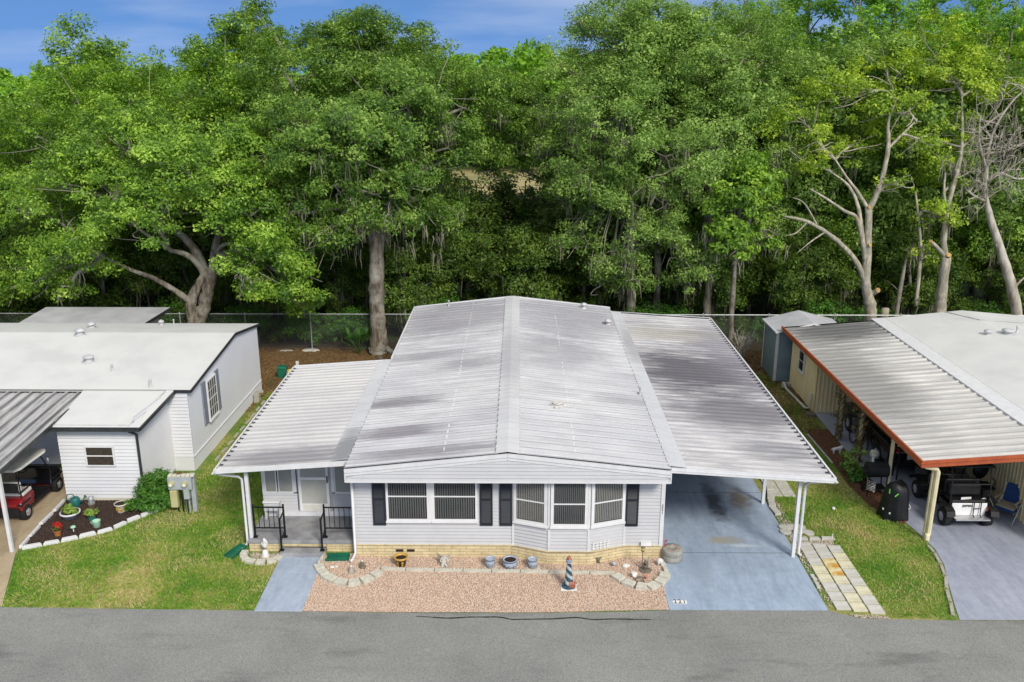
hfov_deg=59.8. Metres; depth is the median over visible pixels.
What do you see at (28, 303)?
shrub
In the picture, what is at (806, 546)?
paver
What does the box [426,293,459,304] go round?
shrub
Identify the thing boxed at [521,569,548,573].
edging block
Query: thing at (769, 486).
edging block
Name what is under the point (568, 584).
lighthouse
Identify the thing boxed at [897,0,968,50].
pine tree
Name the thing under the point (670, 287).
understory tree
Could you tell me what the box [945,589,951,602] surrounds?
edging block
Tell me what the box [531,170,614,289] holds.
understory tree
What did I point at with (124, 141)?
broadleaf tree
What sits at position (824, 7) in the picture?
pine tree
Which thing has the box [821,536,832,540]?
edging block
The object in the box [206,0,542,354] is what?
live oak
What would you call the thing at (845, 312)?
shrub
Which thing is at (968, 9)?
pine tree
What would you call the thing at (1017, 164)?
broadleaf tree
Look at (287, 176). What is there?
broadleaf tree
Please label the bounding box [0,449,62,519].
golf cart
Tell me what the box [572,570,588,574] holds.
edging block
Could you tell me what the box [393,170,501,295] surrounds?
understory tree
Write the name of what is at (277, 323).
shrub
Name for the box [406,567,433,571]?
edging block
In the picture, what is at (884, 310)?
tree stump
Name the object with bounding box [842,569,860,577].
paver
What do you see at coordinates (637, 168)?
broadleaf tree
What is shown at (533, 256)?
understory tree
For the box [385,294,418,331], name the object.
shrub
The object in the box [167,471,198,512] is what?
meter pedestal
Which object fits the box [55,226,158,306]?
understory tree
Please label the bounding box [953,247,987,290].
understory tree
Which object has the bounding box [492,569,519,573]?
edging block
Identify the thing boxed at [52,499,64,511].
edging block
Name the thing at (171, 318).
shrub
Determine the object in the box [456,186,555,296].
understory tree
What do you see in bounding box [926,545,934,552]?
edging block
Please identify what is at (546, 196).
understory tree
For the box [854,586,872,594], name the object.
paver
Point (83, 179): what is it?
broadleaf tree
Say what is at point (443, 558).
garden statue
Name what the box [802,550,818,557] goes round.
paver
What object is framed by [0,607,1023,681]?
road
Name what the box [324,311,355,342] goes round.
shrub
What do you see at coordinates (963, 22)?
pine tree
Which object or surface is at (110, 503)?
mulch
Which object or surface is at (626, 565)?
seashell
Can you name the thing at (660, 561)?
seashell
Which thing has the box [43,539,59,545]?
edging block
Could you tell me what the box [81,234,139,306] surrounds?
understory tree
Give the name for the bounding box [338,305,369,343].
shrub
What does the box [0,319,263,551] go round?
white house
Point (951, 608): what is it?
edging block
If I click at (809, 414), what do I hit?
stone slab
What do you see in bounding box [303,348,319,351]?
flat rock
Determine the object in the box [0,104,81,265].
broadleaf tree
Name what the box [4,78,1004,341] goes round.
woodland ground
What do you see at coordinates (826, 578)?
paver
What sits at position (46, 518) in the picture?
edging block
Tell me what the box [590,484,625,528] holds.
window
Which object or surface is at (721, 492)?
driveway joint
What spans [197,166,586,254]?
clearing
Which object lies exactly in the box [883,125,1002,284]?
broadleaf tree
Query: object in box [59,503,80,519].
bowl planter
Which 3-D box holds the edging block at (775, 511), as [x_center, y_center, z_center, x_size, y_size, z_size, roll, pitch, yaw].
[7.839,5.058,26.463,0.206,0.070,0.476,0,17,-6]
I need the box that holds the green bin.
[276,365,287,377]
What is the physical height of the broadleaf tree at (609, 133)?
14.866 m
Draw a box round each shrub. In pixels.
[0,293,52,322]
[0,298,26,322]
[41,294,96,309]
[157,295,186,322]
[159,294,198,322]
[206,311,220,322]
[217,303,266,327]
[235,307,280,342]
[267,315,293,343]
[281,305,333,344]
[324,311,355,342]
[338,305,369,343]
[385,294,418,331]
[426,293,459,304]
[562,294,603,305]
[625,305,645,312]
[638,301,669,313]
[660,303,689,315]
[723,315,751,343]
[731,329,758,357]
[744,316,763,341]
[779,306,801,314]
[785,298,841,320]
[814,299,860,322]
[840,444,870,473]
[846,468,867,483]
[848,304,880,321]
[947,295,980,311]
[969,299,1003,313]
[998,301,1023,314]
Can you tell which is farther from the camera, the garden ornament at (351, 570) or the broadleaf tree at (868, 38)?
the broadleaf tree at (868, 38)
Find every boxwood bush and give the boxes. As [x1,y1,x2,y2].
[123,496,150,510]
[132,465,181,512]
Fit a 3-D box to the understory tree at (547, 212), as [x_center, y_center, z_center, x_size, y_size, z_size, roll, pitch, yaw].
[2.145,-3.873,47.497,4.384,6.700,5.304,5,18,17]
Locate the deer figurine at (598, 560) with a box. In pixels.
[595,556,602,564]
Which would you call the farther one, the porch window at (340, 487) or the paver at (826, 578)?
the porch window at (340, 487)
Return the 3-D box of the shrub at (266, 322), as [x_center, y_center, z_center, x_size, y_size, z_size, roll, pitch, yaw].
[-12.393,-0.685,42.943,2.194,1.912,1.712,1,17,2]
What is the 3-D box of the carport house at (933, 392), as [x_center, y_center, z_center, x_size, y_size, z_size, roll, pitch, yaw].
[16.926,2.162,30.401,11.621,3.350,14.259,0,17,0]
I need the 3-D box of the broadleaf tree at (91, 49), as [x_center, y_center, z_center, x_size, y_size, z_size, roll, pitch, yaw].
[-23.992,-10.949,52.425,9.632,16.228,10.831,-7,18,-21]
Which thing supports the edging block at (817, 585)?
on the ground at (320, 355)
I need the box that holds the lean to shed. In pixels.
[19,307,171,322]
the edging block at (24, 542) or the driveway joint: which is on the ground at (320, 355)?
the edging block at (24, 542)
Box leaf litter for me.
[188,347,820,432]
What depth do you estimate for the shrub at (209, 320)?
43.42 m
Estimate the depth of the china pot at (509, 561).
23.35 m
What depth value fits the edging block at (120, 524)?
25.58 m
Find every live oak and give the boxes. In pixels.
[0,12,330,322]
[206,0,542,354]
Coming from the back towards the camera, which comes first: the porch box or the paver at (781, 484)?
the paver at (781, 484)
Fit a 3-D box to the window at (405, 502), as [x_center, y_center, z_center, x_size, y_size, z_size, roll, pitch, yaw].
[-2.769,4.170,23.557,1.180,1.415,0.080,0,17,0]
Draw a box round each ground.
[0,341,1023,620]
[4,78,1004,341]
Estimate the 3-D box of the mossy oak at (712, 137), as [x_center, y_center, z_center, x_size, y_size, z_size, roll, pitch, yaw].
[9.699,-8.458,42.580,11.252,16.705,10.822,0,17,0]
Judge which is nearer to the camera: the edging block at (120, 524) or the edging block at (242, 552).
the edging block at (242, 552)
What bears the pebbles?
on the ground at (320, 355)
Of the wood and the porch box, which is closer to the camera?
the porch box
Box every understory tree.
[0,217,85,307]
[0,221,110,322]
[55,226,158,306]
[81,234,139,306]
[106,218,162,302]
[132,221,228,322]
[154,270,193,296]
[175,255,253,322]
[225,235,334,332]
[228,257,297,319]
[300,250,368,324]
[315,224,367,288]
[342,245,399,317]
[353,228,459,330]
[388,183,464,294]
[391,245,455,304]
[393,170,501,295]
[431,180,536,297]
[431,191,500,295]
[432,197,524,301]
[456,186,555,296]
[462,220,570,300]
[468,169,570,294]
[488,188,534,292]
[503,203,584,301]
[516,194,576,283]
[518,195,625,293]
[522,182,590,227]
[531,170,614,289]
[531,203,641,290]
[532,205,620,304]
[558,221,661,311]
[601,255,676,311]
[650,216,729,315]
[671,246,760,325]
[720,229,806,319]
[751,220,860,317]
[779,242,846,314]
[805,233,890,312]
[833,246,889,307]
[851,219,975,314]
[870,226,980,314]
[905,232,971,306]
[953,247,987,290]
[970,251,1023,314]
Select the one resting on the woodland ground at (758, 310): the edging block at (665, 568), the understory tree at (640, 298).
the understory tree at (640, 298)
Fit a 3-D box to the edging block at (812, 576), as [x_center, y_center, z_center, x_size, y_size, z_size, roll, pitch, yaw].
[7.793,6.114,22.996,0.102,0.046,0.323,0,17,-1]
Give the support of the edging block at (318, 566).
on the ground at (320, 355)
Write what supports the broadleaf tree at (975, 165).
on the woodland ground at (758, 310)
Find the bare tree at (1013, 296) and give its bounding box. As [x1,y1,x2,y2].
[932,74,1023,314]
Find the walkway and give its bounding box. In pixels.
[254,557,321,611]
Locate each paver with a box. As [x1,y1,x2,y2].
[772,488,782,496]
[774,481,790,488]
[779,489,795,496]
[797,542,813,549]
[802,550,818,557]
[806,557,823,565]
[811,566,828,573]
[812,543,828,550]
[816,574,833,582]
[817,551,833,558]
[821,582,839,591]
[822,559,838,566]
[827,545,843,552]
[827,567,843,575]
[827,592,844,600]
[832,553,848,560]
[832,575,849,583]
[832,601,850,610]
[837,561,854,568]
[837,584,855,592]
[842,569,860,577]
[843,593,861,602]
[848,577,865,585]
[849,603,867,611]
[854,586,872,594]
[860,595,878,604]
[866,604,884,614]
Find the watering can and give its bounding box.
[66,494,86,506]
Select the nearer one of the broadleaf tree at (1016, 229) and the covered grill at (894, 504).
the covered grill at (894, 504)
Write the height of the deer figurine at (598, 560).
0.213 m
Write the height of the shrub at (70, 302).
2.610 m
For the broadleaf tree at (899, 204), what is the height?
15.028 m
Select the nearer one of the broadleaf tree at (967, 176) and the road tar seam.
the road tar seam
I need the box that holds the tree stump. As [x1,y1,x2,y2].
[880,307,888,317]
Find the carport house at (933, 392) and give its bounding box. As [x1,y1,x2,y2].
[781,310,1023,540]
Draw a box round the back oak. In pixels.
[452,85,602,301]
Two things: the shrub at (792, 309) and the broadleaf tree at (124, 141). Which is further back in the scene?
the broadleaf tree at (124, 141)
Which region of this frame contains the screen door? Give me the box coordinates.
[297,467,330,511]
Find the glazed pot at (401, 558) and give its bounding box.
[394,552,407,567]
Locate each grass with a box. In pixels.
[1,391,276,609]
[752,370,954,619]
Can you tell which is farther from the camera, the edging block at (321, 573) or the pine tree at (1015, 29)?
the pine tree at (1015, 29)
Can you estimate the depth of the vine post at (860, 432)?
29.59 m
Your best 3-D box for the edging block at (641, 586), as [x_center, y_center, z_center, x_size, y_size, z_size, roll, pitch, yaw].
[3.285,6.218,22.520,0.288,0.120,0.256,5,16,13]
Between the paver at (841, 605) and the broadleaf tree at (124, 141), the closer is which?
the paver at (841, 605)
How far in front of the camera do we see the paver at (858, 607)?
21.67 m
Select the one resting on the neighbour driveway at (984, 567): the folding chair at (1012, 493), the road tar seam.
the folding chair at (1012, 493)
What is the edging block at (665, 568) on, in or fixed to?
on the driveway at (750, 563)
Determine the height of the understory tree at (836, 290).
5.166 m
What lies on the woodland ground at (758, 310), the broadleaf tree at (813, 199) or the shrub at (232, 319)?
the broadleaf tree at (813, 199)
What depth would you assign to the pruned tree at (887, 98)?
40.51 m
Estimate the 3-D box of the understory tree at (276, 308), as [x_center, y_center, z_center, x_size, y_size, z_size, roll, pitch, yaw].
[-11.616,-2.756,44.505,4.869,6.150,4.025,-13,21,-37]
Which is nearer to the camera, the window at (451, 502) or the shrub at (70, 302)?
the window at (451, 502)
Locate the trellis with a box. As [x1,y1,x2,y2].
[592,540,609,549]
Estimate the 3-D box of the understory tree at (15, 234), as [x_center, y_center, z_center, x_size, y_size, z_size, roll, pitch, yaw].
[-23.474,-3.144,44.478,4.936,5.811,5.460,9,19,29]
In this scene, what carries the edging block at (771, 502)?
on the ground at (320, 355)
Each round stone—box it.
[778,524,789,528]
[780,529,790,534]
[803,529,814,535]
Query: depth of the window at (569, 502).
23.22 m
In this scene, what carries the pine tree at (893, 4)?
on the woodland ground at (758, 310)
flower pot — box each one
[51,521,61,535]
[83,501,97,520]
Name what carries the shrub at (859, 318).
on the woodland ground at (758, 310)
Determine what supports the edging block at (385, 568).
on the gravel
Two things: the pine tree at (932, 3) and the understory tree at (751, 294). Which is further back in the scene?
the pine tree at (932, 3)
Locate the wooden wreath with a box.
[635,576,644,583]
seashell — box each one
[622,563,629,567]
[657,558,662,564]
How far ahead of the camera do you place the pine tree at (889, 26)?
92.39 m
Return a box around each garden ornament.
[348,565,354,573]
[359,560,365,568]
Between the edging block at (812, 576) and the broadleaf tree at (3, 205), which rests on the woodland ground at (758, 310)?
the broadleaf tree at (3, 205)
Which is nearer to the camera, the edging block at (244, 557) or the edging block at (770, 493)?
the edging block at (244, 557)
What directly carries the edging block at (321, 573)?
on the gravel
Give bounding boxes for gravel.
[302,553,668,612]
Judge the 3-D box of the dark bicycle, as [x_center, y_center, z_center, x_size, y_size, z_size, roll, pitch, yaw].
[12.055,3.255,30.845,0.507,1.002,1.680,8,17,-2]
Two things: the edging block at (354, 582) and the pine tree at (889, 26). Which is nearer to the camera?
the edging block at (354, 582)
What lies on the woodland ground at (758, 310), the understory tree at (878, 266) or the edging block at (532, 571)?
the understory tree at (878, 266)
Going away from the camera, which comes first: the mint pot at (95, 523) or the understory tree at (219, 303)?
the mint pot at (95, 523)
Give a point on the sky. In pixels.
(478, 25)
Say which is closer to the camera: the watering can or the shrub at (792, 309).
the watering can
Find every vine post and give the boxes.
[831,385,847,439]
[850,405,868,462]
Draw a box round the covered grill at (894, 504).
[876,479,910,521]
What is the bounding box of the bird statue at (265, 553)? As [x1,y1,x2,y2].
[261,538,269,558]
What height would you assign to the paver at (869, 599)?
0.045 m
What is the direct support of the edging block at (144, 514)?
on the ground at (320, 355)
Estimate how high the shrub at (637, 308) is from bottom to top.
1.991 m
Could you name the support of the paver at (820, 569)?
on the ground at (320, 355)
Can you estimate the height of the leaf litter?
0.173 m
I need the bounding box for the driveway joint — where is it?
[683,492,759,552]
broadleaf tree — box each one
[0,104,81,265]
[0,153,37,242]
[21,10,177,194]
[22,125,118,298]
[42,136,151,306]
[95,111,190,293]
[122,129,241,288]
[157,69,290,286]
[190,74,303,249]
[224,90,340,242]
[234,64,317,274]
[287,89,402,308]
[300,78,408,256]
[351,58,487,300]
[550,0,779,313]
[551,56,609,172]
[559,41,648,177]
[571,0,711,290]
[653,57,774,313]
[722,42,877,314]
[742,126,854,316]
[757,38,852,125]
[766,80,856,304]
[788,109,918,314]
[793,24,971,313]
[800,0,905,58]
[805,18,958,221]
[848,78,947,250]
[877,51,1023,249]
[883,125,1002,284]
[931,58,1023,311]
[948,100,1008,300]
[961,114,1023,311]
[1001,118,1023,209]
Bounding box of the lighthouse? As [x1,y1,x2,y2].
[560,555,576,590]
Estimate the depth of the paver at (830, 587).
22.51 m
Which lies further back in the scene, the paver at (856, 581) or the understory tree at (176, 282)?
the understory tree at (176, 282)
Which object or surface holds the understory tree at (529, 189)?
on the woodland ground at (758, 310)
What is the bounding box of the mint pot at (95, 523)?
[90,518,100,527]
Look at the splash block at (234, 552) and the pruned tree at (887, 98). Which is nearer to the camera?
the splash block at (234, 552)
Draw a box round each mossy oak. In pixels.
[518,0,710,312]
[601,0,819,317]
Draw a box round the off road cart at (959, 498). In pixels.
[909,464,999,525]
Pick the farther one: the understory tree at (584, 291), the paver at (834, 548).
the understory tree at (584, 291)
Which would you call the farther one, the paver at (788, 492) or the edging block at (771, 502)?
the paver at (788, 492)
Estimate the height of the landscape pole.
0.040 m
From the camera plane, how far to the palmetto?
41.24 m
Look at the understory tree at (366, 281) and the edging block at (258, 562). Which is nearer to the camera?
the edging block at (258, 562)
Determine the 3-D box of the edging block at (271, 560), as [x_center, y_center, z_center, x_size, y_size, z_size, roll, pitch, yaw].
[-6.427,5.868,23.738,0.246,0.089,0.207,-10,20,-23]
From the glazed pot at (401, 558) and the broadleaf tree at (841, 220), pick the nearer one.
the glazed pot at (401, 558)
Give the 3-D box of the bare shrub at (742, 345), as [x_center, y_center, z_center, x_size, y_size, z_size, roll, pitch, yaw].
[10.255,0.188,39.853,1.490,1.698,1.508,0,17,0]
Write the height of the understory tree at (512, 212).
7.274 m
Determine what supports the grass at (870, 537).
on the ground at (320, 355)
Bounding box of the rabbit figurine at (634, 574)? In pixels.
[631,572,637,577]
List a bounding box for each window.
[84,446,115,466]
[205,373,219,421]
[263,470,277,491]
[277,469,293,492]
[333,466,349,492]
[385,483,429,522]
[432,483,478,523]
[512,483,547,528]
[550,484,588,528]
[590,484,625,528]
[797,349,805,374]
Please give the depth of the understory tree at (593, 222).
48.04 m
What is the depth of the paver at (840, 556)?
23.95 m
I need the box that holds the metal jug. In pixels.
[87,496,95,505]
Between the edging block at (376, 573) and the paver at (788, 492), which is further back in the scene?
the paver at (788, 492)
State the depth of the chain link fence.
41.51 m
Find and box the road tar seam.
[416,616,650,619]
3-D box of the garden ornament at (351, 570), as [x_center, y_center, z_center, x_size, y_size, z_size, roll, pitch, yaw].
[-4.191,5.944,23.189,0.200,0.240,0.190,0,17,0]
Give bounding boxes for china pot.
[483,555,497,569]
[502,555,517,568]
[525,556,539,569]
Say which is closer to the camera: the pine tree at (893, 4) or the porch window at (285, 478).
the porch window at (285, 478)
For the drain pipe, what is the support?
on the leaf litter
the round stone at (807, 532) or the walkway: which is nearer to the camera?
the walkway
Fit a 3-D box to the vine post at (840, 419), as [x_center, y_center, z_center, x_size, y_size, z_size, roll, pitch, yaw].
[11.600,2.465,31.423,0.636,2.420,0.544,-11,20,-32]
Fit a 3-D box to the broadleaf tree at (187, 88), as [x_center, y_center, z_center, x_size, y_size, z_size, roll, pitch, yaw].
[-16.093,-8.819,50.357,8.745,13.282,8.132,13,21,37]
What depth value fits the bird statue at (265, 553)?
23.92 m
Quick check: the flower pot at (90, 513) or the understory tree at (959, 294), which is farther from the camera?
the understory tree at (959, 294)
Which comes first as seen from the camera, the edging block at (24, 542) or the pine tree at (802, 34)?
the edging block at (24, 542)
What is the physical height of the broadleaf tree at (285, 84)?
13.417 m
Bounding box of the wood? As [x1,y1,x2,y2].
[0,18,1016,168]
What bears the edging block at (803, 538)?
on the ground at (320, 355)
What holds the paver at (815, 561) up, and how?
on the ground at (320, 355)
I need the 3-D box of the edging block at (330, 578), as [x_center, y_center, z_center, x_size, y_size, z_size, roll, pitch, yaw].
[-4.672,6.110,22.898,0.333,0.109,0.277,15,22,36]
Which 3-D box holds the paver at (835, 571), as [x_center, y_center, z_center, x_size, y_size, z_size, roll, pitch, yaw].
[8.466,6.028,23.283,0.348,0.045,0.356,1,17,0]
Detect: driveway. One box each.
[0,468,66,605]
[656,473,827,610]
[815,412,1023,619]
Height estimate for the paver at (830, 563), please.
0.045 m
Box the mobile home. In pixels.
[211,296,837,564]
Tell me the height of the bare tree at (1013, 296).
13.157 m
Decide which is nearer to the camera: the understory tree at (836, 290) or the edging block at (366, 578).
the edging block at (366, 578)
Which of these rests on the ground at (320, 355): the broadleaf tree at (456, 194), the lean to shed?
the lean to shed
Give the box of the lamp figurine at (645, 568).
[639,546,651,573]
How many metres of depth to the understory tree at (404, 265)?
42.99 m
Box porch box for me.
[262,498,280,518]
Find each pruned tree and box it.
[751,43,954,320]
[876,9,1023,312]
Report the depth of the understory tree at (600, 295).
45.08 m
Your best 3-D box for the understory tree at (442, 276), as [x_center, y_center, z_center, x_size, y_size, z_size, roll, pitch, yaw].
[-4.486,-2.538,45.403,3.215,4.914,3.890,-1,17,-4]
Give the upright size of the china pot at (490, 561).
0.267 m
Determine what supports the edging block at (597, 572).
on the gravel
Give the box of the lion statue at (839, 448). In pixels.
[831,445,843,453]
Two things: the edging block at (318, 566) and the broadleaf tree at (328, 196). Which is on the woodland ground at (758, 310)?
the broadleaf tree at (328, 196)
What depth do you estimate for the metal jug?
26.83 m
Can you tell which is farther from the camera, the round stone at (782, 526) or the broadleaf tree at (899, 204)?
the broadleaf tree at (899, 204)
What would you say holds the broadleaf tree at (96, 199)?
on the woodland ground at (758, 310)
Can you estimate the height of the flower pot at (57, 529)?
0.429 m
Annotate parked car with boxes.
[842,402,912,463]
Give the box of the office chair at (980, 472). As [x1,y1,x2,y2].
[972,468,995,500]
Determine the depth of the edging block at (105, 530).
25.28 m
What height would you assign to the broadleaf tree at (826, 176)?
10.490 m
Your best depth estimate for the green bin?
38.04 m
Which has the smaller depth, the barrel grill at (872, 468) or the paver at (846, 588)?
the paver at (846, 588)
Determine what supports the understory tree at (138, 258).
on the woodland ground at (758, 310)
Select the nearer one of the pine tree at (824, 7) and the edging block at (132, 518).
the edging block at (132, 518)
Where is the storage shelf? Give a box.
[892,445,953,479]
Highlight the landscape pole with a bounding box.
[807,434,832,462]
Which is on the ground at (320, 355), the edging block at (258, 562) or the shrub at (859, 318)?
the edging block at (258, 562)
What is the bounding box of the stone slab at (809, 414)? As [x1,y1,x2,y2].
[805,412,816,416]
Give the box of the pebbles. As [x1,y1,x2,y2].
[249,502,889,618]
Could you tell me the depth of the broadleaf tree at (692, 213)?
44.35 m
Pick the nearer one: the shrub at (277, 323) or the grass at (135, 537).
the grass at (135, 537)
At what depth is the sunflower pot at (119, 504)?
26.37 m
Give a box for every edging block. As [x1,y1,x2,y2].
[19,536,29,548]
[22,542,41,549]
[28,524,40,536]
[39,511,53,525]
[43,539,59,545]
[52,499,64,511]
[61,535,77,542]
[79,531,95,538]
[97,527,112,533]
[113,521,126,529]
[127,515,140,522]
[140,511,151,516]
[239,554,248,561]
[240,550,248,554]
[245,557,255,564]
[255,559,265,565]
[267,557,276,564]
[274,554,282,560]
[313,563,324,571]
[317,568,328,577]
[322,573,337,583]
[333,577,347,586]
[348,577,360,587]
[359,574,374,583]
[370,569,383,578]
[381,566,405,571]
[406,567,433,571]
[435,568,462,572]
[463,568,490,572]
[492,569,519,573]
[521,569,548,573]
[550,570,565,573]
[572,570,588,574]
[590,570,613,574]
[611,572,625,583]
[621,578,635,588]
[636,582,646,590]
[647,581,660,590]
[654,576,666,585]
[659,571,670,580]
[662,565,668,571]
[766,480,772,490]
[767,490,774,498]
[767,498,775,506]
[769,507,780,515]
[797,536,807,540]
[809,536,820,540]
[810,574,816,580]
[814,581,820,588]
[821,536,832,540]
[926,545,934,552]
[933,552,941,563]
[939,564,946,575]
[944,576,948,588]
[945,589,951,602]
[949,603,954,616]
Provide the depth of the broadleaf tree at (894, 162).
45.07 m
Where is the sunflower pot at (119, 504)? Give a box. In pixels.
[114,500,127,512]
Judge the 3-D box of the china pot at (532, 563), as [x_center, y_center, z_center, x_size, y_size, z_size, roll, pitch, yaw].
[0.542,5.848,23.433,0.400,0.267,0.400,0,17,0]
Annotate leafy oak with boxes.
[696,149,790,344]
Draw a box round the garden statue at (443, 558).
[437,553,449,567]
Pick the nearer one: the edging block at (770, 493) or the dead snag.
the edging block at (770, 493)
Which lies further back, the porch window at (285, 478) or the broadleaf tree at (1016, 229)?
the broadleaf tree at (1016, 229)
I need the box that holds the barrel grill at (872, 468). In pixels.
[860,449,889,495]
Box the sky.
[0,0,1023,77]
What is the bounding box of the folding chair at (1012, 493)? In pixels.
[994,481,1022,523]
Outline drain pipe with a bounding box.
[781,382,812,408]
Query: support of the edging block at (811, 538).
on the ground at (320, 355)
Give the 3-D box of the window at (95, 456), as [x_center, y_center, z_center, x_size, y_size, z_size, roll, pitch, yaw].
[-12.377,3.458,26.733,0.880,0.660,0.060,0,17,0]
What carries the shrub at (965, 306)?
on the woodland ground at (758, 310)
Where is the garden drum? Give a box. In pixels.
[662,543,682,563]
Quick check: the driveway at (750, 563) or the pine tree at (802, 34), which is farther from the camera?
the pine tree at (802, 34)
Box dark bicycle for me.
[849,418,868,453]
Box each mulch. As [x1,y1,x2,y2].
[25,500,147,544]
[804,429,906,523]
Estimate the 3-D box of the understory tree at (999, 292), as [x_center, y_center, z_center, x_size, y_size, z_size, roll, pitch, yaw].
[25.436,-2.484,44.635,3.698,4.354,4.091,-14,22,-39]
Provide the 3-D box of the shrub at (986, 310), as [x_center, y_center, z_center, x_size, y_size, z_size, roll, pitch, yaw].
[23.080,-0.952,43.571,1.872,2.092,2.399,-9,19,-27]
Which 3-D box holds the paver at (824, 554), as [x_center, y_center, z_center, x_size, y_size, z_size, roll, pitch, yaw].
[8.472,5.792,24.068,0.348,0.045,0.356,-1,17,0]
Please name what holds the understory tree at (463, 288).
on the woodland ground at (758, 310)
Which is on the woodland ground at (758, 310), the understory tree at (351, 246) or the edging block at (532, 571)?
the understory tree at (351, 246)
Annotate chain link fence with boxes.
[0,312,1023,350]
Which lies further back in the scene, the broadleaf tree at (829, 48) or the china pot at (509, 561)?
the broadleaf tree at (829, 48)
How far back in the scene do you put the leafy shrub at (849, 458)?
28.85 m
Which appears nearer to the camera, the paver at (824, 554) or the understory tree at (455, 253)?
the paver at (824, 554)
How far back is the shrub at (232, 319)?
42.46 m
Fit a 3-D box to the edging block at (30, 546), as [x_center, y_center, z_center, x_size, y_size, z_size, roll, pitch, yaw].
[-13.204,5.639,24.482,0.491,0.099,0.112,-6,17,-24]
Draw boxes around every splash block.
[224,543,246,558]
[325,552,349,561]
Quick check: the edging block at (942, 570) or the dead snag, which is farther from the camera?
the dead snag
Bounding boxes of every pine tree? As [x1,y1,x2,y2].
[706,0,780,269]
[722,3,744,50]
[729,5,797,63]
[757,0,814,46]
[772,0,857,71]
[780,12,818,47]
[838,0,935,70]
[880,14,906,40]
[896,0,979,61]
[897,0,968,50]
[918,17,987,81]
[932,0,1022,60]
[938,0,990,40]
[949,0,1023,65]
[964,13,1016,58]
[968,0,1023,296]
[1002,4,1023,70]
[1009,25,1023,66]
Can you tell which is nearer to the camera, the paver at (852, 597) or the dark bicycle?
the paver at (852, 597)
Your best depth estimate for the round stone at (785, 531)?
25.21 m
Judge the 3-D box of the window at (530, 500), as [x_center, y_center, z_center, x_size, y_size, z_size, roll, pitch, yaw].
[0.482,4.201,23.369,0.971,1.425,0.080,6,18,19]
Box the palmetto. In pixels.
[340,324,371,353]
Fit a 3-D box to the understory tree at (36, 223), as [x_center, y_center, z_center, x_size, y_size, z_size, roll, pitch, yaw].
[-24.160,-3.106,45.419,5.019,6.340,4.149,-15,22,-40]
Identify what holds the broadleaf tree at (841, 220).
on the woodland ground at (758, 310)
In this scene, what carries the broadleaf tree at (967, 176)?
on the woodland ground at (758, 310)
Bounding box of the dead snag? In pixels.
[893,250,908,316]
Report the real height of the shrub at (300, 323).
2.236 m
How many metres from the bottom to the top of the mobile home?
3.340 m
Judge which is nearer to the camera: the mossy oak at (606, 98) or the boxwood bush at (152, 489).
the boxwood bush at (152, 489)
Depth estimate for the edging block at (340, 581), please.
22.67 m
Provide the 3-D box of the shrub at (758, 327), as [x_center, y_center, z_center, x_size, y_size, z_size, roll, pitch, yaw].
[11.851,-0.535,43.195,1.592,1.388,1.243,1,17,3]
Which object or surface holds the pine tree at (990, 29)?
on the woodland ground at (758, 310)
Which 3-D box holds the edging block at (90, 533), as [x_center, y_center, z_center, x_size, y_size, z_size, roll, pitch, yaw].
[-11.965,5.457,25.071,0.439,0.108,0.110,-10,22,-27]
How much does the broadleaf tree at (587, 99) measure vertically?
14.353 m
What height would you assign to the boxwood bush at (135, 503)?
0.438 m
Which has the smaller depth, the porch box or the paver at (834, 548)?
the paver at (834, 548)
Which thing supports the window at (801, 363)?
in the carport house at (933, 392)
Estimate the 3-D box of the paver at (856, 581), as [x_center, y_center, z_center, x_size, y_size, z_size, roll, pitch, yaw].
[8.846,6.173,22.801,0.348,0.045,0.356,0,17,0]
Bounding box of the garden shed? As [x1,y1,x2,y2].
[761,310,836,380]
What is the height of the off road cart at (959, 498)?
1.880 m
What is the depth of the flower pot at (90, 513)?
25.88 m
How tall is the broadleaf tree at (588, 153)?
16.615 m
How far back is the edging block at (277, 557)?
23.87 m

